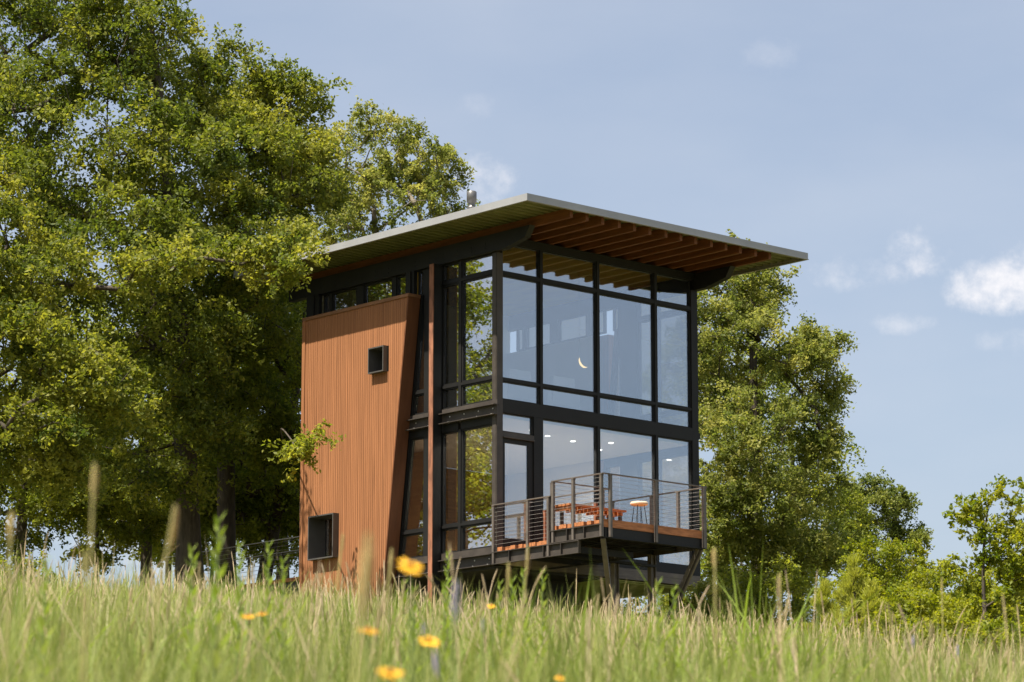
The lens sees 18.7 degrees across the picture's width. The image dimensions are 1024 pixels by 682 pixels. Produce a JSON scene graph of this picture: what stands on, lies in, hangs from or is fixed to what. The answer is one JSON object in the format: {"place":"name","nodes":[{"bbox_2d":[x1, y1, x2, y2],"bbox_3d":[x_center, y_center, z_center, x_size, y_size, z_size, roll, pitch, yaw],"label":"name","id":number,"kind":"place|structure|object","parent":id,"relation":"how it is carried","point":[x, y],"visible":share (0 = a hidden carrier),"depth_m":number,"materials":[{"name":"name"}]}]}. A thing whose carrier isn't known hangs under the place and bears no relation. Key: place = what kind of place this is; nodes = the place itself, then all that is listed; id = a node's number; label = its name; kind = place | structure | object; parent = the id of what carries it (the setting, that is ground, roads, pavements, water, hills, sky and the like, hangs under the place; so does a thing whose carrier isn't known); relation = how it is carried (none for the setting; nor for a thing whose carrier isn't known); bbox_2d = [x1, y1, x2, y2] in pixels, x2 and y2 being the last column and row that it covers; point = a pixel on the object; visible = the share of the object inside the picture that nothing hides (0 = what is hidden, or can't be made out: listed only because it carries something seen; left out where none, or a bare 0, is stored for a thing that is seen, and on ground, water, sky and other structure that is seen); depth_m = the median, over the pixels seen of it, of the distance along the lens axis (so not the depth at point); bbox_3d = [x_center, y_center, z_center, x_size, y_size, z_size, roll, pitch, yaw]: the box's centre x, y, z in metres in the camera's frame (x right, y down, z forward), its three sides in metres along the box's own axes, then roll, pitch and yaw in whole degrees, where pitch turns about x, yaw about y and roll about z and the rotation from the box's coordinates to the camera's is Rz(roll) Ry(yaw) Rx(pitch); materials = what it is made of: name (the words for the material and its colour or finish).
{"place":"outdoors","nodes":[
{"label":"outdoors","id":0,"kind":"place"},
{"bbox_2d":[481,368,535,402],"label":"armchair","id":1,"kind":"object","parent":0,"point":[519,393],"visible":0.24,"depth_m":67.58,"materials":[{"name":"white fabric"}]},
{"bbox_2d":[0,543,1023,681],"bbox_3d":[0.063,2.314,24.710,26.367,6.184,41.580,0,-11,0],"label":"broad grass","id":2,"kind":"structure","parent":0,"point":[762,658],"depth_m":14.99,"materials":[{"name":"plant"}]},
{"bbox_2d":[0,0,1023,629],"label":"sky","id":3,"kind":"structure","parent":0,"point":[881,142],"materials":[{"name":"blue"}]},
{"bbox_2d":[543,376,579,409],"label":"armchair","id":4,"kind":"object","parent":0,"point":[561,399],"visible":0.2,"depth_m":68.37,"materials":[{"name":"white fabric"}]},
{"bbox_3d":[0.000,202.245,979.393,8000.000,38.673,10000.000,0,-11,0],"label":"ground","id":5,"kind":"structure","parent":0,"visible":0},
{"bbox_2d":[4,511,15,680],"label":"seed stalk","id":6,"kind":"object","parent":5,"relation":"on","point":[11,526],"visible":1,"depth_m":5.52,"materials":[{"name":"plant"}]},
{"bbox_2d":[0,550,65,583],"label":"shrub","id":7,"kind":"object","parent":5,"relation":"on","point":[35,563],"visible":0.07,"depth_m":70.37,"materials":[{"name":"green plant"}]},
{"bbox_2d":[30,556,53,681],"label":"leafy weed","id":8,"kind":"object","parent":5,"relation":"on","point":[44,606],"visible":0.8,"depth_m":9.01,"materials":[{"name":"green"}]},
{"bbox_2d":[0,327,141,579],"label":"oak tree","id":9,"kind":"object","parent":5,"relation":"on","point":[20,497],"visible":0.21,"depth_m":78.57,"materials":[{"name":"green plant"}]},
{"bbox_2d":[80,551,87,679],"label":"seed stalk","id":10,"kind":"object","parent":5,"relation":"on","point":[85,563],"visible":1,"depth_m":6.51,"materials":[{"name":"plant"}]},
{"bbox_2d":[83,463,97,681],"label":"seed stalk","id":11,"kind":"object","parent":5,"relation":"on","point":[94,488],"visible":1,"depth_m":5.22,"materials":[{"name":"plant"}]},
{"bbox_2d":[17,410,170,586],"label":"understory tree","id":12,"kind":"object","parent":5,"relation":"on","point":[153,521],"visible":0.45,"depth_m":77.27,"materials":[{"name":"green plant"}]},
{"bbox_2d":[0,238,210,585],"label":"oak tree","id":13,"kind":"object","parent":5,"relation":"on","point":[145,560],"visible":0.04,"depth_m":83.68,"materials":[{"name":"green plant"}]},
{"bbox_2d":[0,0,266,591],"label":"oak tree","id":14,"kind":"object","parent":5,"relation":"on","point":[190,414],"visible":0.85,"depth_m":71.49,"materials":[{"name":"green plant"}]},
{"bbox_2d":[136,504,178,681],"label":"seed stalk","id":15,"kind":"object","parent":5,"relation":"on","point":[173,527],"visible":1,"depth_m":5.22,"materials":[{"name":"plant"}]},
{"bbox_2d":[108,427,206,586],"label":"understory tree","id":16,"kind":"object","parent":5,"relation":"on","point":[170,561],"visible":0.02,"depth_m":87.14,"materials":[{"name":"green plant"}]},
{"bbox_2d":[0,148,329,512],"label":"oak tree","id":17,"kind":"object","parent":5,"relation":"on","point":[24,298],"visible":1,"depth_m":60.77,"materials":[{"name":"green plant"}]},
{"bbox_2d":[179,544,201,670],"bbox_3d":[-1.032,1.068,9.975,0.094,0.856,0.100,0,-11,0],"label":"leafy weed","id":18,"kind":"object","parent":5,"relation":"on","point":[188,608],"visible":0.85,"depth_m":10.02,"materials":[{"name":"green"}]},
{"bbox_2d":[149,407,277,581],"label":"understory tree","id":19,"kind":"object","parent":5,"relation":"on","point":[169,508],"visible":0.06,"depth_m":79.06,"materials":[{"name":"green plant"}]},
{"bbox_2d":[200,511,233,679],"bbox_3d":[-0.754,0.883,7.977,0.102,0.913,0.094,0,-11,0],"label":"leafy weed","id":20,"kind":"object","parent":5,"relation":"on","point":[219,572],"visible":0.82,"depth_m":8.02,"materials":[{"name":"green"}]},
{"bbox_2d":[165,536,299,602],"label":"footbridge","id":21,"kind":"object","parent":5,"relation":"on","point":[291,580],"visible":0.26,"depth_m":72.16,"materials":[{"name":"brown metal"}]},
{"bbox_2d":[107,22,360,587],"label":"oak tree","id":22,"kind":"object","parent":5,"relation":"on","point":[283,164],"visible":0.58,"depth_m":75.50,"materials":[{"name":"green plant"}]},
{"bbox_2d":[229,540,250,672],"bbox_3d":[-0.968,1.143,10.980,0.097,0.891,0.105,11,-15,-44],"label":"leafy weed","id":23,"kind":"object","parent":5,"relation":"on","point":[240,610],"visible":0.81,"depth_m":11.02,"materials":[{"name":"green"}]},
{"bbox_2d":[150,292,345,582],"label":"oak tree","id":24,"kind":"object","parent":5,"relation":"on","point":[260,481],"visible":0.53,"depth_m":75.59,"materials":[{"name":"green plant"}]},
{"bbox_2d":[196,234,320,579],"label":"oak tree","id":25,"kind":"object","parent":5,"relation":"on","point":[286,564],"visible":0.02,"depth_m":81.20,"materials":[{"name":"green plant"}]},
{"bbox_2d":[258,539,276,679],"bbox_3d":[-0.944,1.218,11.997,0.098,0.919,0.103,-9,-14,38],"label":"leafy weed","id":26,"kind":"object","parent":5,"relation":"on","point":[269,581],"visible":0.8,"depth_m":12.03,"materials":[{"name":"green"}]},
{"bbox_2d":[244,409,299,579],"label":"understory tree","id":27,"kind":"object","parent":5,"relation":"on","point":[290,559],"visible":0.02,"depth_m":84.31,"materials":[{"name":"green plant"}]},
{"bbox_2d":[272,554,291,675],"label":"leafy weed","id":28,"kind":"object","parent":5,"relation":"on","point":[282,561],"visible":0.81,"depth_m":12.02,"materials":[{"name":"green"}]},
{"bbox_2d":[326,534,343,649],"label":"seed stalk","id":29,"kind":"object","parent":5,"relation":"on","point":[342,543],"visible":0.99,"depth_m":9.03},
{"bbox_2d":[352,533,373,681],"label":"seed stalk","id":30,"kind":"object","parent":5,"relation":"on","point":[367,569],"visible":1,"depth_m":3.31,"materials":[{"name":"plant"}]},
{"bbox_2d":[274,95,480,249],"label":"cottonwood tree","id":31,"kind":"object","parent":5,"relation":"on","point":[425,187],"visible":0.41,"depth_m":87.90,"materials":[{"name":"green plant"}]},
{"bbox_2d":[375,548,393,681],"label":"seed stalk","id":32,"kind":"object","parent":5,"relation":"on","point":[391,557],"visible":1,"depth_m":8.01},
{"bbox_2d":[377,667,403,681],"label":"yellow flower","id":33,"kind":"object","parent":5,"relation":"on","point":[390,672],"visible":0.95,"depth_m":4.99,"materials":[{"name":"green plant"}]},
{"bbox_2d":[395,579,417,675],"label":"leafy weed","id":34,"kind":"object","parent":5,"relation":"on","point":[404,613],"visible":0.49,"depth_m":13.02,"materials":[{"name":"green"}]},
{"bbox_2d":[398,557,422,681],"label":"yellow flower","id":35,"kind":"object","parent":5,"relation":"on","point":[408,567],"visible":1,"depth_m":5.61,"materials":[{"name":"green plant"}]},
{"bbox_2d":[403,584,420,680],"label":"leafy weed","id":36,"kind":"object","parent":5,"relation":"on","point":[415,625],"visible":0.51,"depth_m":12.01,"materials":[{"name":"green"}]},
{"bbox_2d":[419,635,439,681],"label":"yellow flower","id":37,"kind":"object","parent":5,"relation":"on","point":[432,642],"visible":0.91,"depth_m":6.99,"materials":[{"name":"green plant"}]},
{"bbox_2d":[435,579,452,681],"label":"leafy weed","id":38,"kind":"object","parent":5,"relation":"on","point":[445,606],"visible":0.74,"depth_m":11.01,"materials":[{"name":"green"}]},
{"bbox_2d":[439,548,453,647],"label":"leafy weed","id":39,"kind":"object","parent":5,"relation":"on","point":[447,585],"visible":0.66,"depth_m":16.05,"materials":[{"name":"green"}]},
{"bbox_2d":[451,578,460,681],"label":"lavender spike","id":40,"kind":"object","parent":5,"relation":"on","point":[456,604],"visible":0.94,"depth_m":5.20,"materials":[{"name":"purple"}]},
{"bbox_2d":[494,580,507,661],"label":"leafy weed","id":41,"kind":"object","parent":5,"relation":"on","point":[500,632],"visible":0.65,"depth_m":15.02,"materials":[{"name":"green"}]},
{"bbox_2d":[499,562,509,676],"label":"seed stalk","id":42,"kind":"object","parent":5,"relation":"on","point":[508,574],"visible":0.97,"depth_m":9.01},
{"bbox_2d":[0,528,1023,681],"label":"meadow grass","id":43,"kind":"structure","parent":5,"relation":"on","point":[69,649],"depth_m":11.74,"materials":[{"name":"plant"}]},
{"bbox_2d":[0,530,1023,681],"bbox_3d":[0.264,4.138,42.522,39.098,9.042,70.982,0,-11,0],"label":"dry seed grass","id":44,"kind":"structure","parent":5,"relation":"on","point":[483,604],"depth_m":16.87,"materials":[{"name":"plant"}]},
{"bbox_2d":[504,576,520,680],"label":"leafy weed","id":45,"kind":"object","parent":5,"relation":"on","point":[512,613],"visible":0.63,"depth_m":13.52,"materials":[{"name":"green"}]},
{"bbox_2d":[233,190,808,619],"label":"house","id":46,"kind":"structure","parent":5,"relation":"on","point":[406,331],"depth_m":69.22,"materials":[{"name":"brown wood"}]},
{"bbox_2d":[307,513,338,560],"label":"window","id":47,"kind":"structure","parent":46,"relation":"in","point":[323,530],"depth_m":69.90,"materials":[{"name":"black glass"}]},
{"bbox_2d":[368,345,388,374],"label":"window","id":48,"kind":"structure","parent":46,"relation":"in","point":[378,357],"depth_m":69.03,"materials":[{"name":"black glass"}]},
{"bbox_2d":[401,532,422,559],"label":"window","id":49,"kind":"structure","parent":46,"relation":"in","point":[404,538],"depth_m":68.11,"materials":[{"name":"metal"}]},
{"bbox_2d":[403,437,423,531],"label":"window","id":50,"kind":"structure","parent":46,"relation":"in","point":[412,445],"depth_m":68.24,"materials":[{"name":"metal"}]},
{"bbox_2d":[415,295,424,391],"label":"window","id":51,"kind":"structure","parent":46,"relation":"in","point":[420,342],"depth_m":68.56,"materials":[{"name":"metal"}]},
{"bbox_2d":[442,527,457,553],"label":"window","id":52,"kind":"structure","parent":46,"relation":"in","point":[453,528],"depth_m":67.12,"materials":[{"name":"metal"}]},
{"bbox_2d":[442,430,457,525],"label":"window","id":53,"kind":"structure","parent":46,"relation":"in","point":[452,432],"depth_m":67.38,"materials":[{"name":"metal"}]},
{"bbox_2d":[442,282,458,385],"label":"window","id":54,"kind":"structure","parent":46,"relation":"in","point":[444,343],"depth_m":67.96,"materials":[{"name":"metal"}]},
{"bbox_2d":[461,521,491,550],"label":"window","id":55,"kind":"structure","parent":46,"relation":"in","point":[463,528],"depth_m":66.62,"materials":[{"name":"metal"}]},
{"bbox_2d":[461,424,491,522],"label":"window","id":56,"kind":"structure","parent":46,"relation":"in","point":[463,487],"depth_m":66.88,"materials":[{"name":"metal"}]},
{"bbox_2d":[462,379,491,405],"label":"window","id":57,"kind":"structure","parent":46,"relation":"in","point":[487,381],"depth_m":67.12,"materials":[{"name":"metal"}]},
{"bbox_2d":[462,274,491,381],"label":"window","id":58,"kind":"structure","parent":46,"relation":"in","point":[487,276],"depth_m":67.50,"materials":[{"name":"metal"}]},
{"bbox_2d":[462,253,491,276],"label":"window","id":59,"kind":"structure","parent":46,"relation":"in","point":[488,255],"depth_m":67.61,"materials":[{"name":"metal"}]},
{"bbox_2d":[503,438,532,546],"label":"door","id":60,"kind":"structure","parent":46,"relation":"in","point":[529,445],"depth_m":66.58,"materials":[{"name":"metal"}]},
{"bbox_2d":[500,246,538,277],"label":"window","id":61,"kind":"structure","parent":46,"relation":"in","point":[537,251],"depth_m":67.75,"materials":[{"name":"metal"}]},
{"bbox_2d":[503,381,539,404],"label":"window","id":62,"kind":"structure","parent":46,"relation":"in","point":[537,388],"depth_m":67.12,"materials":[{"name":"metal"}]},
{"bbox_2d":[503,275,539,383],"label":"window","id":63,"kind":"structure","parent":46,"relation":"in","point":[537,283],"depth_m":67.47,"materials":[{"name":"metal"}]},
{"bbox_2d":[543,251,595,288],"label":"window","id":64,"kind":"structure","parent":46,"relation":"in","point":[594,262],"depth_m":68.65,"materials":[{"name":"metal"}]},
{"bbox_2d":[543,387,596,412],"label":"window","id":65,"kind":"structure","parent":46,"relation":"in","point":[594,397],"depth_m":68.06,"materials":[{"name":"metal"}]},
{"bbox_2d":[543,283,596,392],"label":"window","id":66,"kind":"structure","parent":46,"relation":"in","point":[594,294],"depth_m":68.53,"materials":[{"name":"metal"}]},
{"bbox_2d":[543,419,596,501],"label":"window","id":67,"kind":"structure","parent":46,"relation":"in","point":[594,427],"depth_m":68.08,"materials":[{"name":"metal"}]},
{"bbox_2d":[558,314,585,342],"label":"window","id":68,"kind":"structure","parent":46,"relation":"in","point":[560,340],"depth_m":74.04,"materials":[{"name":"metal"}]},
{"bbox_2d":[591,310,606,335],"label":"window","id":69,"kind":"structure","parent":46,"relation":"in","point":[604,311],"depth_m":73.02,"materials":[{"name":"metal"}]},
{"bbox_2d":[492,472,706,622],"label":"balcony deck","id":70,"kind":"structure","parent":46,"relation":"attached to","point":[603,540],"depth_m":64.76,"materials":[{"name":"grey metal"}]},
{"bbox_2d":[555,503,625,524],"bbox_3d":[1.638,3.708,64.992,1.640,0.450,0.470,10,-15,-41],"label":"slatted bench","id":71,"kind":"object","parent":70,"relation":"on","point":[616,513],"visible":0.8,"depth_m":64.78,"materials":[{"name":"brown wood"}]},
{"bbox_2d":[611,327,619,414],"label":"window","id":72,"kind":"structure","parent":46,"relation":"in","point":[616,374],"depth_m":72.45,"materials":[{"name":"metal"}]},
{"bbox_2d":[599,262,653,299],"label":"window","id":73,"kind":"structure","parent":46,"relation":"in","point":[651,274],"depth_m":69.88,"materials":[{"name":"metal"}]},
{"bbox_2d":[600,396,654,421],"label":"window","id":74,"kind":"structure","parent":46,"relation":"in","point":[652,406],"depth_m":69.20,"materials":[{"name":"metal"}]},
{"bbox_2d":[600,294,654,401],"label":"window","id":75,"kind":"structure","parent":46,"relation":"in","point":[651,304],"depth_m":69.71,"materials":[{"name":"metal"}]},
{"bbox_2d":[600,427,654,560],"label":"window","id":76,"kind":"structure","parent":46,"relation":"in","point":[652,436],"depth_m":69.24,"materials":[{"name":"metal"}]},
{"bbox_2d":[638,319,650,416],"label":"window","id":77,"kind":"structure","parent":46,"relation":"in","point":[648,320],"depth_m":71.91,"materials":[{"name":"metal"}]},
{"bbox_2d":[639,459,650,522],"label":"window","id":78,"kind":"structure","parent":46,"relation":"in","point":[649,460],"depth_m":71.36,"materials":[{"name":"metal"}]},
{"bbox_2d":[657,312,685,412],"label":"window","id":79,"kind":"structure","parent":46,"relation":"in","point":[681,313],"depth_m":71.40,"materials":[{"name":"metal"}]},
{"bbox_2d":[657,274,689,306],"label":"window","id":80,"kind":"structure","parent":46,"relation":"in","point":[687,281],"depth_m":70.77,"materials":[{"name":"metal"}]},
{"bbox_2d":[659,453,687,525],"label":"window","id":81,"kind":"structure","parent":46,"relation":"in","point":[660,459],"depth_m":70.83,"materials":[{"name":"metal"}]},
{"bbox_2d":[657,304,690,407],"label":"window","id":82,"kind":"structure","parent":46,"relation":"in","point":[688,311],"depth_m":70.50,"materials":[{"name":"metal"}]},
{"bbox_2d":[658,436,692,565],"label":"window","id":83,"kind":"structure","parent":46,"relation":"in","point":[689,442],"depth_m":69.95,"materials":[{"name":"metal"}]},
{"bbox_2d":[515,546,528,675],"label":"seed stalk","id":84,"kind":"object","parent":5,"relation":"on","point":[527,562],"visible":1,"depth_m":9.02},
{"bbox_2d":[514,566,532,667],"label":"leafy weed","id":85,"kind":"object","parent":5,"relation":"on","point":[522,597],"visible":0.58,"depth_m":14.02,"materials":[{"name":"green"}]},
{"bbox_2d":[532,568,551,676],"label":"leafy weed","id":86,"kind":"object","parent":5,"relation":"on","point":[541,614],"visible":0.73,"depth_m":14.02,"materials":[{"name":"green"}]},
{"bbox_2d":[647,578,667,680],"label":"leafy weed","id":87,"kind":"object","parent":5,"relation":"on","point":[659,620],"visible":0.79,"depth_m":12.01,"materials":[{"name":"green"}]},
{"bbox_2d":[663,585,682,679],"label":"leafy weed","id":88,"kind":"object","parent":5,"relation":"on","point":[672,616],"visible":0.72,"depth_m":13.01,"materials":[{"name":"green"}]},
{"bbox_2d":[620,583,750,627],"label":"shrub","id":89,"kind":"object","parent":5,"relation":"on","point":[664,600],"visible":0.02,"depth_m":78.11,"materials":[{"name":"green plant"}]},
{"bbox_2d":[672,577,745,632],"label":"shrub","id":90,"kind":"object","parent":5,"relation":"on","point":[701,587],"visible":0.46,"depth_m":66.93,"materials":[{"name":"green plant"}]},
{"bbox_2d":[712,547,716,681],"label":"seed stalk","id":91,"kind":"object","parent":5,"relation":"on","point":[714,556],"visible":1,"depth_m":8.01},
{"bbox_2d":[619,229,861,627],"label":"maple tree","id":92,"kind":"object","parent":5,"relation":"on","point":[751,307],"visible":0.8,"depth_m":80.58,"materials":[{"name":"green plant"}]},
{"bbox_2d":[695,552,842,634],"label":"shrub","id":93,"kind":"object","parent":5,"relation":"on","point":[796,580],"visible":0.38,"depth_m":73.64,"materials":[{"name":"green plant"}]},
{"bbox_2d":[662,315,888,631],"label":"maple tree","id":94,"kind":"object","parent":5,"relation":"on","point":[841,506],"visible":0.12,"depth_m":90.47,"materials":[{"name":"green plant"}]},
{"bbox_2d":[798,577,843,638],"bbox_3d":[4.365,3.982,43.021,0.926,1.436,0.845,0,-11,0],"label":"young pine","id":95,"kind":"object","parent":5,"relation":"on","point":[825,588],"visible":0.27,"depth_m":43.06,"materials":[{"name":"green plant"}]},
{"bbox_2d":[818,552,886,646],"bbox_3d":[4.618,3.758,42.147,0.995,1.804,1.113,0,-11,0],"label":"young pine","id":96,"kind":"object","parent":5,"relation":"on","point":[852,588],"visible":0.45,"depth_m":42.09,"materials":[{"name":"green plant"}]},
{"bbox_2d":[848,576,894,643],"bbox_3d":[4.736,3.842,41.081,0.786,1.481,0.895,0,-11,0],"label":"young pine","id":97,"kind":"object","parent":5,"relation":"on","point":[870,590],"visible":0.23,"depth_m":41.03,"materials":[{"name":"green plant"}]},
{"bbox_2d":[823,466,934,604],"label":"ash tree","id":98,"kind":"object","parent":5,"relation":"on","point":[885,501],"visible":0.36,"depth_m":96.24,"materials":[{"name":"green plant"}]},
{"bbox_2d":[826,530,948,609],"bbox_3d":[6.505,4.566,54.132,2.239,2.635,1.924,0,-11,0],"label":"shrub","id":99,"kind":"object","parent":5,"relation":"on","point":[889,551],"visible":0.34,"depth_m":54.14,"materials":[{"name":"green plant"}]},
{"bbox_2d":[822,597,959,659],"bbox_3d":[4.581,3.730,37.983,1.906,1.202,1.704,0,-11,0],"label":"shrub","id":100,"kind":"object","parent":5,"relation":"on","point":[881,620],"visible":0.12,"depth_m":37.70,"materials":[{"name":"green plant"}]},
{"bbox_2d":[843,582,966,629],"bbox_3d":[5.509,4.166,44.072,1.970,1.463,1.735,0,-11,0],"label":"shrub","id":101,"kind":"object","parent":5,"relation":"on","point":[925,600],"visible":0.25,"depth_m":43.79,"materials":[{"name":"green plant"}]},
{"bbox_2d":[886,558,998,629],"bbox_3d":[7.032,4.533,50.125,2.104,2.042,1.604,0,-11,0],"label":"shrub","id":102,"kind":"object","parent":5,"relation":"on","point":[923,573],"visible":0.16,"depth_m":50.00,"materials":[{"name":"green plant"}]},
{"bbox_2d":[893,606,1023,657],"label":"shrub","id":103,"kind":"object","parent":5,"relation":"on","point":[948,622],"visible":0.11,"depth_m":37.56,"materials":[{"name":"green plant"}]},
{"bbox_2d":[935,473,1023,635],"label":"sapling tree","id":104,"kind":"object","parent":5,"relation":"on","point":[1013,561],"visible":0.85,"depth_m":43.15,"materials":[{"name":"green plant"}]},
{"bbox_2d":[949,565,1023,630],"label":"shrub","id":105,"kind":"object","parent":5,"relation":"on","point":[974,607],"visible":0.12,"depth_m":44.80,"materials":[{"name":"green plant"}]},
{"bbox_2d":[956,614,1023,663],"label":"shrub","id":106,"kind":"object","parent":5,"relation":"on","point":[996,623],"visible":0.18,"depth_m":36.91,"materials":[{"name":"green plant"}]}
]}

